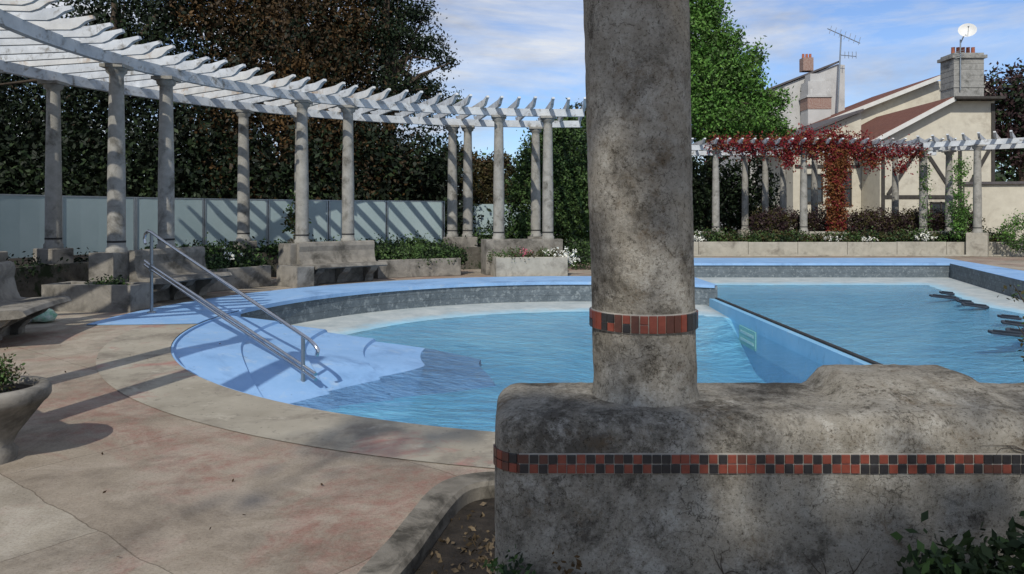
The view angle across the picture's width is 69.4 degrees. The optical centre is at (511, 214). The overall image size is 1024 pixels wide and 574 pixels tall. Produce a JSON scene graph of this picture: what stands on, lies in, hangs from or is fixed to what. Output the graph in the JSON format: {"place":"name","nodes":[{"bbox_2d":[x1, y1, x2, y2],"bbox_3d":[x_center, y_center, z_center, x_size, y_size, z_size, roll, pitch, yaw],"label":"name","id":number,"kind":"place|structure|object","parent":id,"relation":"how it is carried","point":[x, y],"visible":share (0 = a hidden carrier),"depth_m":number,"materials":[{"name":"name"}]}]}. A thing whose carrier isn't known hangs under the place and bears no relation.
{"place":"outdoors","nodes":[
{"label":"outdoors","id":0,"kind":"place"},
{"bbox_2d":[30,309,55,321],"bbox_3d":[-7.123,1.423,10.866,0.688,0.354,0.524,0,0,0],"label":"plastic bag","id":1,"kind":"object","parent":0,"point":[48,315],"visible":0.26,"depth_m":10.86,"materials":[{"name":"teal plastic"}]},
{"bbox_2d":[414,498,494,573],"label":"planter soil","id":2,"kind":"structure","parent":0,"point":[453,531],"depth_m":3.48,"materials":[{"name":"brown soil"}]},
{"bbox_2d":[413,502,494,573],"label":"soil litter","id":3,"kind":"object","parent":2,"relation":"on","point":[489,545],"visible":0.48,"depth_m":3.40,"materials":[{"name":"brown plant"}]},
{"bbox_2d":[482,544,535,573],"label":"plant","id":4,"kind":"object","parent":2,"relation":"on","point":[502,569],"depth_m":2.06,"materials":[{"name":"green plant"}]},
{"bbox_2d":[552,545,586,573],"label":"plant","id":5,"kind":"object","parent":2,"relation":"on","point":[578,566],"depth_m":2.06,"materials":[{"name":"green plant"}]},
{"bbox_2d":[890,510,1023,573],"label":"shrub","id":6,"kind":"object","parent":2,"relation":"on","point":[950,561],"depth_m":1.89,"materials":[{"name":"green plant"}]},
{"bbox_2d":[0,228,1023,573],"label":"ground","id":7,"kind":"structure","parent":0,"point":[168,498],"depth_m":4.36,"materials":[{"name":"concrete"}]},
{"bbox_2d":[0,347,51,464],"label":"bowl planter","id":8,"kind":"object","parent":7,"relation":"on","point":[22,398],"visible":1,"depth_m":4.76,"materials":[{"name":"concrete"}]},
{"bbox_2d":[0,261,71,340],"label":"concrete bench","id":9,"kind":"object","parent":7,"relation":"on","point":[18,312],"visible":1,"depth_m":9.78,"materials":[{"name":"grey concrete"}]},
{"bbox_2d":[41,281,149,312],"bbox_3d":[-6.947,1.380,12.427,1.555,0.440,0.682,0,0,8],"label":"concrete planter","id":10,"kind":"object","parent":7,"relation":"on","point":[126,298],"visible":0.91,"depth_m":12.13,"materials":[{"name":"concrete"}]},
{"bbox_2d":[85,273,128,284],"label":"planter plants","id":11,"kind":"object","parent":10,"relation":"in","point":[114,282],"visible":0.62,"depth_m":12.42,"materials":[{"name":"green plant"}]},
{"bbox_2d":[0,0,283,198],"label":"dark green tree","id":12,"kind":"object","parent":7,"relation":"on","point":[21,101],"visible":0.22,"depth_m":26.30,"materials":[{"name":"green plant"}]},
{"bbox_2d":[9,343,322,556],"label":"fallen leaves","id":13,"kind":"object","parent":7,"relation":"on","point":[102,454],"visible":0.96,"depth_m":4.35,"materials":[{"name":"brown plant"}]},
{"bbox_2d":[129,246,231,302],"bbox_3d":[-6.143,1.117,13.857,0.882,0.965,1.777,0,0,18],"label":"concrete bench","id":14,"kind":"object","parent":7,"relation":"on","point":[181,269],"visible":0.65,"depth_m":13.82,"materials":[{"name":"grey concrete"}]},
{"bbox_2d":[207,265,270,292],"bbox_3d":[-6.623,1.370,16.181,1.847,0.460,2.174,0,0,31],"label":"concrete planter","id":15,"kind":"object","parent":7,"relation":"on","point":[253,276],"visible":0.43,"depth_m":15.94,"materials":[{"name":"concrete"}]},
{"bbox_2d":[205,245,276,278],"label":"shrubs","id":16,"kind":"object","parent":15,"relation":"in","point":[216,261],"visible":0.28,"depth_m":16.09,"materials":[{"name":"green plant"}]},
{"bbox_2d":[224,252,242,259],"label":"white flowers","id":17,"kind":"object","parent":16,"relation":"on","point":[232,255],"visible":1,"depth_m":15.97,"materials":[{"name":"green plant"}]},
{"bbox_2d":[8,244,480,297],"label":"raised bed wall","id":18,"kind":"structure","parent":7,"relation":"on","point":[75,271],"depth_m":14.36,"materials":[{"name":"concrete"}]},
{"bbox_2d":[3,247,95,282],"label":"bed shrubs","id":19,"kind":"object","parent":18,"relation":"on","point":[34,263],"visible":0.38,"depth_m":14.00,"materials":[{"name":"green plant"}]},
{"bbox_2d":[0,194,444,257],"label":"frosted glass fence","id":20,"kind":"object","parent":18,"relation":"on","point":[22,222],"visible":0.66,"depth_m":19.81,"materials":[{"name":"grey glass"}]},
{"bbox_2d":[281,187,310,242],"bbox_3d":[-5.683,0.313,19.609,0.730,2.075,0.846,0,0,15],"label":"ivy on fence","id":21,"kind":"object","parent":18,"relation":"on","point":[291,218],"visible":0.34,"depth_m":19.53,"materials":[{"name":"green plant"}]},
{"bbox_2d":[139,230,455,261],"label":"bed shrubs","id":22,"kind":"object","parent":18,"relation":"on","point":[272,248],"visible":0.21,"depth_m":18.67,"materials":[{"name":"green plant"}]},
{"bbox_2d":[0,105,492,237],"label":"dark hedge","id":23,"kind":"object","parent":7,"relation":"on","point":[431,162],"visible":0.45,"depth_m":25.87,"materials":[{"name":"green plant"}]},
{"bbox_2d":[0,0,585,281],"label":"curved pergola","id":24,"kind":"object","parent":7,"relation":"on","point":[52,52],"visible":0.89,"depth_m":16.21,"materials":[{"name":"wood"}]},
{"bbox_2d":[96,324,494,467],"bbox_3d":[-1.237,1.594,6.897,10.837,0.001,3.338,0,0,30],"label":"concrete pool edge","id":25,"kind":"object","parent":7,"relation":"on","point":[141,364],"visible":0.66,"depth_m":5.86,"materials":[{"name":"beige concrete"}]},
{"bbox_2d":[277,264,313,287],"bbox_3d":[-4.804,1.370,16.423,0.753,0.460,0.475,0,0,39],"label":"concrete planter","id":26,"kind":"object","parent":7,"relation":"on","point":[295,276],"visible":0.96,"depth_m":16.22,"materials":[{"name":"concrete"}]},
{"bbox_2d":[151,0,441,236],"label":"brown beech tree","id":27,"kind":"object","parent":7,"relation":"on","point":[278,34],"visible":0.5,"depth_m":27.06,"materials":[{"name":"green plant"}]},
{"bbox_2d":[297,240,387,283],"bbox_3d":[-3.915,1.117,17.261,1.998,0.965,0.893,0,0,-42],"label":"concrete bench","id":28,"kind":"object","parent":7,"relation":"on","point":[337,261],"visible":0.91,"depth_m":17.36,"materials":[{"name":"grey concrete"}]},
{"bbox_2d":[336,0,474,200],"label":"dark green tree","id":29,"kind":"object","parent":7,"relation":"on","point":[402,31],"visible":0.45,"depth_m":29.06,"materials":[{"name":"green plant"}]},
{"bbox_2d":[373,257,460,278],"bbox_3d":[-2.728,1.370,19.599,2.663,0.460,1.773,0,0,-27],"label":"concrete planter","id":30,"kind":"object","parent":7,"relation":"on","point":[400,268],"visible":0.63,"depth_m":18.86,"materials":[{"name":"concrete"}]},
{"bbox_2d":[374,240,471,269],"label":"shrubs","id":31,"kind":"object","parent":30,"relation":"in","point":[428,252],"visible":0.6,"depth_m":19.13,"materials":[{"name":"green plant"}]},
{"bbox_2d":[357,471,494,573],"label":"planter kerb","id":32,"kind":"structure","parent":7,"relation":"on","point":[409,543],"depth_m":3.53,"materials":[{"name":"concrete"}]},
{"bbox_2d":[423,144,527,239],"bbox_3d":[-1.665,-0.309,31.255,5.127,5.482,3.354,0,0,-22],"label":"clipped hedge","id":33,"kind":"object","parent":7,"relation":"on","point":[483,172],"visible":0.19,"depth_m":30.57,"materials":[{"name":"green plant"}]},
{"bbox_2d":[27,139,1018,231],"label":"distant trees","id":34,"kind":"object","parent":7,"relation":"on","point":[998,177],"depth_m":76.69,"materials":[{"name":"green plant"}]},
{"bbox_2d":[458,217,590,269],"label":"path plants","id":35,"kind":"object","parent":7,"relation":"on","point":[573,246],"visible":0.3,"depth_m":21.66,"materials":[{"name":"green plant"}]},
{"bbox_2d":[491,256,567,276],"bbox_3d":[0.470,1.350,19.281,2.004,0.500,0.705,0,0,-7],"label":"concrete planter","id":36,"kind":"object","parent":7,"relation":"on","point":[502,266],"visible":0.82,"depth_m":18.99,"materials":[{"name":"concrete"}]},
{"bbox_2d":[487,245,566,263],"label":"flowering plants","id":37,"kind":"object","parent":36,"relation":"in","point":[538,253],"visible":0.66,"depth_m":19.20,"materials":[{"name":"green plant"}]},
{"bbox_2d":[542,247,579,265],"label":"white flowers","id":38,"kind":"object","parent":36,"relation":"in","point":[566,254],"visible":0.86,"depth_m":19.25,"materials":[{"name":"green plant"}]},
{"bbox_2d":[473,203,587,234],"bbox_3d":[0.767,0.300,29.000,5.385,1.500,0.050,0,0,0],"label":"frosted glass fence","id":39,"kind":"object","parent":7,"relation":"on","point":[486,213],"visible":0.1,"depth_m":28.99,"materials":[{"name":"grey glass"}]},
{"bbox_2d":[504,98,590,260],"bbox_3d":[1.597,-0.932,24.198,5.160,5.729,3.138,0,0,-23],"label":"ivy shrub","id":40,"kind":"object","parent":7,"relation":"on","point":[570,209],"visible":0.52,"depth_m":23.85,"materials":[{"name":"green plant"}]},
{"bbox_2d":[86,258,1023,324],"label":"blue pool coping","id":41,"kind":"object","parent":7,"relation":"on","point":[192,312],"visible":0.87,"depth_m":16.20,"materials":[{"name":"paint"}]},
{"bbox_2d":[143,230,319,381],"bbox_3d":[-4.118,1.399,10.349,5.215,2.303,0.140,0,0,43],"label":"pool handrail","id":42,"kind":"object","parent":41,"relation":"on","point":[151,267],"visible":0.97,"depth_m":9.92,"materials":[{"name":"silver metal"}]},
{"bbox_2d":[541,98,586,184],"bbox_3d":[3.355,-1.889,31.985,5.594,6.282,3.852,0,0,0],"label":"clipped hedge","id":43,"kind":"object","parent":7,"relation":"on","point":[576,105],"visible":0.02,"depth_m":31.45,"materials":[{"name":"green plant"}]},
{"bbox_2d":[171,263,1023,431],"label":"swimming pool","id":44,"kind":"structure","parent":7,"relation":"in","point":[236,359],"depth_m":13.58,"materials":[{"name":"blue liquid"}]},
{"bbox_2d":[298,312,819,430],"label":"water","id":45,"kind":"structure","parent":44,"relation":"in","point":[554,349],"depth_m":10.92,"materials":[{"name":"blue liquid"}]},
{"bbox_2d":[718,285,1023,382],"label":"water","id":46,"kind":"structure","parent":44,"relation":"in","point":[874,321],"depth_m":14.76,"materials":[{"name":"blue liquid"}]},
{"bbox_2d":[929,294,959,299],"bbox_3d":[10.702,2.035,18.303,0.700,0.070,0.229,6,7,3],"label":"floating board","id":47,"kind":"object","parent":46,"relation":"on","point":[943,296],"visible":0.93,"depth_m":18.26,"materials":[{"name":"grey wood"}]},
{"bbox_2d":[939,291,954,294],"bbox_3d":[11.301,2.034,19.203,0.380,0.070,0.229,6,8,-6],"label":"floating board","id":48,"kind":"object","parent":46,"relation":"on","point":[947,292],"visible":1,"depth_m":19.15,"materials":[{"name":"grey wood"}]},
{"bbox_2d":[955,299,973,302],"bbox_3d":[10.601,2.034,17.302,0.440,0.070,0.229,6,10,-17],"label":"floating board","id":49,"kind":"object","parent":46,"relation":"on","point":[961,301],"visible":0.88,"depth_m":17.25,"materials":[{"name":"grey wood"}]},
{"bbox_2d":[961,302,988,308],"bbox_3d":[10.402,2.034,16.602,0.550,0.070,0.229,6,10,11],"label":"floating board","id":50,"kind":"object","parent":46,"relation":"on","point":[984,306],"visible":1,"depth_m":16.56,"materials":[{"name":"grey wood"}]},
{"bbox_2d":[988,329,1023,337],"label":"floating board","id":51,"kind":"object","parent":46,"relation":"on","point":[1007,333],"visible":0.95,"depth_m":12.65,"materials":[{"name":"grey wood"}]},
{"bbox_2d":[997,314,1021,319],"bbox_3d":[9.901,2.035,14.704,0.460,0.070,0.229,6,6,-6],"label":"floating board","id":52,"kind":"object","parent":46,"relation":"on","point":[1013,317],"visible":1,"depth_m":14.65,"materials":[{"name":"grey wood"}]},
{"bbox_2d":[1001,320,1023,326],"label":"floating board","id":53,"kind":"object","parent":46,"relation":"on","point":[1010,322],"visible":0.99,"depth_m":13.79,"materials":[{"name":"grey wood"}]},
{"bbox_2d":[1005,327,1023,333],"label":"floating board","id":54,"kind":"object","parent":46,"relation":"on","point":[1012,329],"visible":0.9,"depth_m":12.84,"materials":[{"name":"grey wood"}]},
{"bbox_2d":[692,150,790,235],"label":"dark shrubs","id":55,"kind":"object","parent":7,"relation":"on","point":[730,190],"visible":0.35,"depth_m":34.08,"materials":[{"name":"green plant"}]},
{"bbox_2d":[689,0,800,229],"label":"green ash tree","id":56,"kind":"object","parent":7,"relation":"on","point":[725,84],"visible":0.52,"depth_m":34.83,"materials":[{"name":"green plant"}]},
{"bbox_2d":[495,364,1023,573],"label":"concrete wall","id":57,"kind":"structure","parent":7,"relation":"on","point":[672,523],"depth_m":2.10,"materials":[{"name":"grey concrete"}]},
{"bbox_2d":[583,0,699,406],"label":"shaft","id":58,"kind":"object","parent":57,"relation":"on","point":[638,106],"visible":0.92,"depth_m":2.25,"materials":[{"name":"concrete"}]},
{"bbox_2d":[589,307,697,334],"bbox_3d":[0.425,0.334,2.400,0.347,0.060,0.347,0,0,0],"label":"tile band","id":59,"kind":"object","parent":58,"relation":"attached to","point":[644,324],"visible":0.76,"depth_m":2.25,"materials":[{"name":"tile"}]},
{"bbox_2d":[493,444,1023,473],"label":"tile band","id":60,"kind":"object","parent":57,"relation":"attached to","point":[761,463],"visible":1,"depth_m":2.09,"materials":[{"name":"tile"}]},
{"bbox_2d":[707,445,1023,573],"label":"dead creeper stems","id":61,"kind":"object","parent":57,"relation":"attached to","point":[869,549],"visible":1,"depth_m":2.10,"materials":[{"name":"brown plant"}]},
{"bbox_2d":[719,64,844,226],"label":"walls","id":62,"kind":"structure","parent":7,"relation":"on","point":[831,73],"depth_m":50.00,"materials":[{"name":"white paint"}]},
{"bbox_2d":[750,61,838,97],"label":"roof","id":63,"kind":"structure","parent":62,"relation":"on","point":[802,76],"depth_m":49.80,"materials":[{"name":"tile"}]},
{"bbox_2d":[691,138,973,240],"bbox_3d":[12.200,-0.725,31.560,13.400,4.650,4.320,0,0,0],"label":"straight pergola","id":64,"kind":"object","parent":7,"relation":"on","point":[698,145],"visible":0.41,"depth_m":30.28,"materials":[{"name":"wood"}]},
{"bbox_2d":[704,121,931,234],"bbox_3d":[12.374,-1.442,30.061,9.103,5.087,2.025,0,0,0],"label":"virginia creeper","id":65,"kind":"object","parent":64,"relation":"on","point":[838,163],"visible":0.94,"depth_m":29.91,"materials":[{"name":"red plant"}]},
{"bbox_2d":[694,240,1023,255],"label":"long concrete planter","id":66,"kind":"object","parent":7,"relation":"on","point":[714,248],"visible":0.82,"depth_m":28.32,"materials":[{"name":"concrete"}]},
{"bbox_2d":[694,231,937,241],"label":"white flowers","id":67,"kind":"object","parent":66,"relation":"in","point":[916,237],"visible":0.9,"depth_m":28.90,"materials":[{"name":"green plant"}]},
{"bbox_2d":[694,223,1018,241],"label":"planter shrubs","id":68,"kind":"object","parent":66,"relation":"in","point":[766,236],"visible":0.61,"depth_m":29.10,"materials":[{"name":"green plant"}]},
{"bbox_2d":[742,203,984,239],"bbox_3d":[14.936,0.513,31.396,10.171,2.125,1.730,0,0,0],"label":"purple hedge","id":69,"kind":"object","parent":66,"relation":"in","point":[855,220],"visible":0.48,"depth_m":31.16,"materials":[{"name":"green plant"}]},
{"bbox_2d":[756,81,994,230],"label":"walls","id":70,"kind":"structure","parent":7,"relation":"on","point":[968,119],"depth_m":38.00,"materials":[{"name":"beige paint"}]},
{"bbox_2d":[799,54,832,126],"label":"chimney","id":71,"kind":"object","parent":70,"relation":"on","point":[815,100],"visible":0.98,"depth_m":48.60,"materials":[{"name":"white paint"}]},
{"bbox_2d":[827,26,860,112],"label":"tv antenna","id":72,"kind":"object","parent":70,"relation":"attached to","point":[840,36],"visible":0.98,"depth_m":49.16,"materials":[{"name":"grey metal"}]},
{"bbox_2d":[755,75,952,150],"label":"roof","id":73,"kind":"structure","parent":70,"relation":"on","point":[880,125],"depth_m":41.04,"materials":[{"name":"red tile"}]},
{"bbox_2d":[937,47,987,99],"bbox_3d":[23.600,-7.340,38.800,1.800,2.780,1.400,0,0,0],"label":"chimney","id":74,"kind":"object","parent":73,"relation":"on","point":[972,73],"visible":0.93,"depth_m":38.20,"materials":[{"name":"stone"}]},
{"bbox_2d":[955,23,976,89],"bbox_3d":[23.245,-8.102,37.848,0.671,3.404,0.802,0,0,-20],"label":"satellite dish","id":75,"kind":"object","parent":74,"relation":"attached to","point":[967,29],"visible":1,"depth_m":37.97,"materials":[{"name":"grey metal"}]},
{"bbox_2d":[807,171,944,218],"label":"windows","id":76,"kind":"structure","parent":70,"relation":"attached to","point":[939,205],"depth_m":39.94,"materials":[{"name":"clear glass"}]},
{"bbox_2d":[796,103,994,223],"bbox_3d":[20.050,-2.050,38.970,9.500,7.300,2.075,0,0,0],"label":"timber frame","id":77,"kind":"object","parent":70,"relation":"attached to","point":[937,169],"visible":0.29,"depth_m":37.94,"materials":[{"name":"brown wood"}]},
{"bbox_2d":[830,76,1005,140],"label":"bargeboards","id":78,"kind":"object","parent":70,"relation":"on","point":[936,108],"visible":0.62,"depth_m":37.48,"materials":[{"name":"white wood"}]},
{"bbox_2d":[916,130,1023,256],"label":"angled pergola","id":79,"kind":"object","parent":7,"relation":"on","point":[977,241],"visible":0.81,"depth_m":28.08,"materials":[{"name":"wood"}]},
{"bbox_2d":[917,148,1023,252],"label":"climbing ivy","id":80,"kind":"object","parent":79,"relation":"attached to","point":[962,209],"visible":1,"depth_m":28.25,"materials":[{"name":"green plant"}]},
{"bbox_2d":[984,57,1023,180],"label":"purple plum tree","id":81,"kind":"object","parent":7,"relation":"on","point":[1011,88],"visible":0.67,"depth_m":41.21,"materials":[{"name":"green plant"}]},
{"bbox_2d":[6,0,1023,203],"label":"sky","id":82,"kind":"structure","parent":0,"point":[509,49],"materials":[{"name":"blue"}]},
{"bbox_2d":[960,181,1023,239],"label":"garden wall","id":83,"kind":"structure","parent":0,"point":[1000,199],"depth_m":34.14,"materials":[{"name":"paint"}]},
{"bbox_2d":[997,285,1023,360],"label":"branch shrub","id":84,"kind":"object","parent":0,"point":[1012,297],"visible":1,"depth_m":3.92,"materials":[{"name":"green plant"}]}
]}

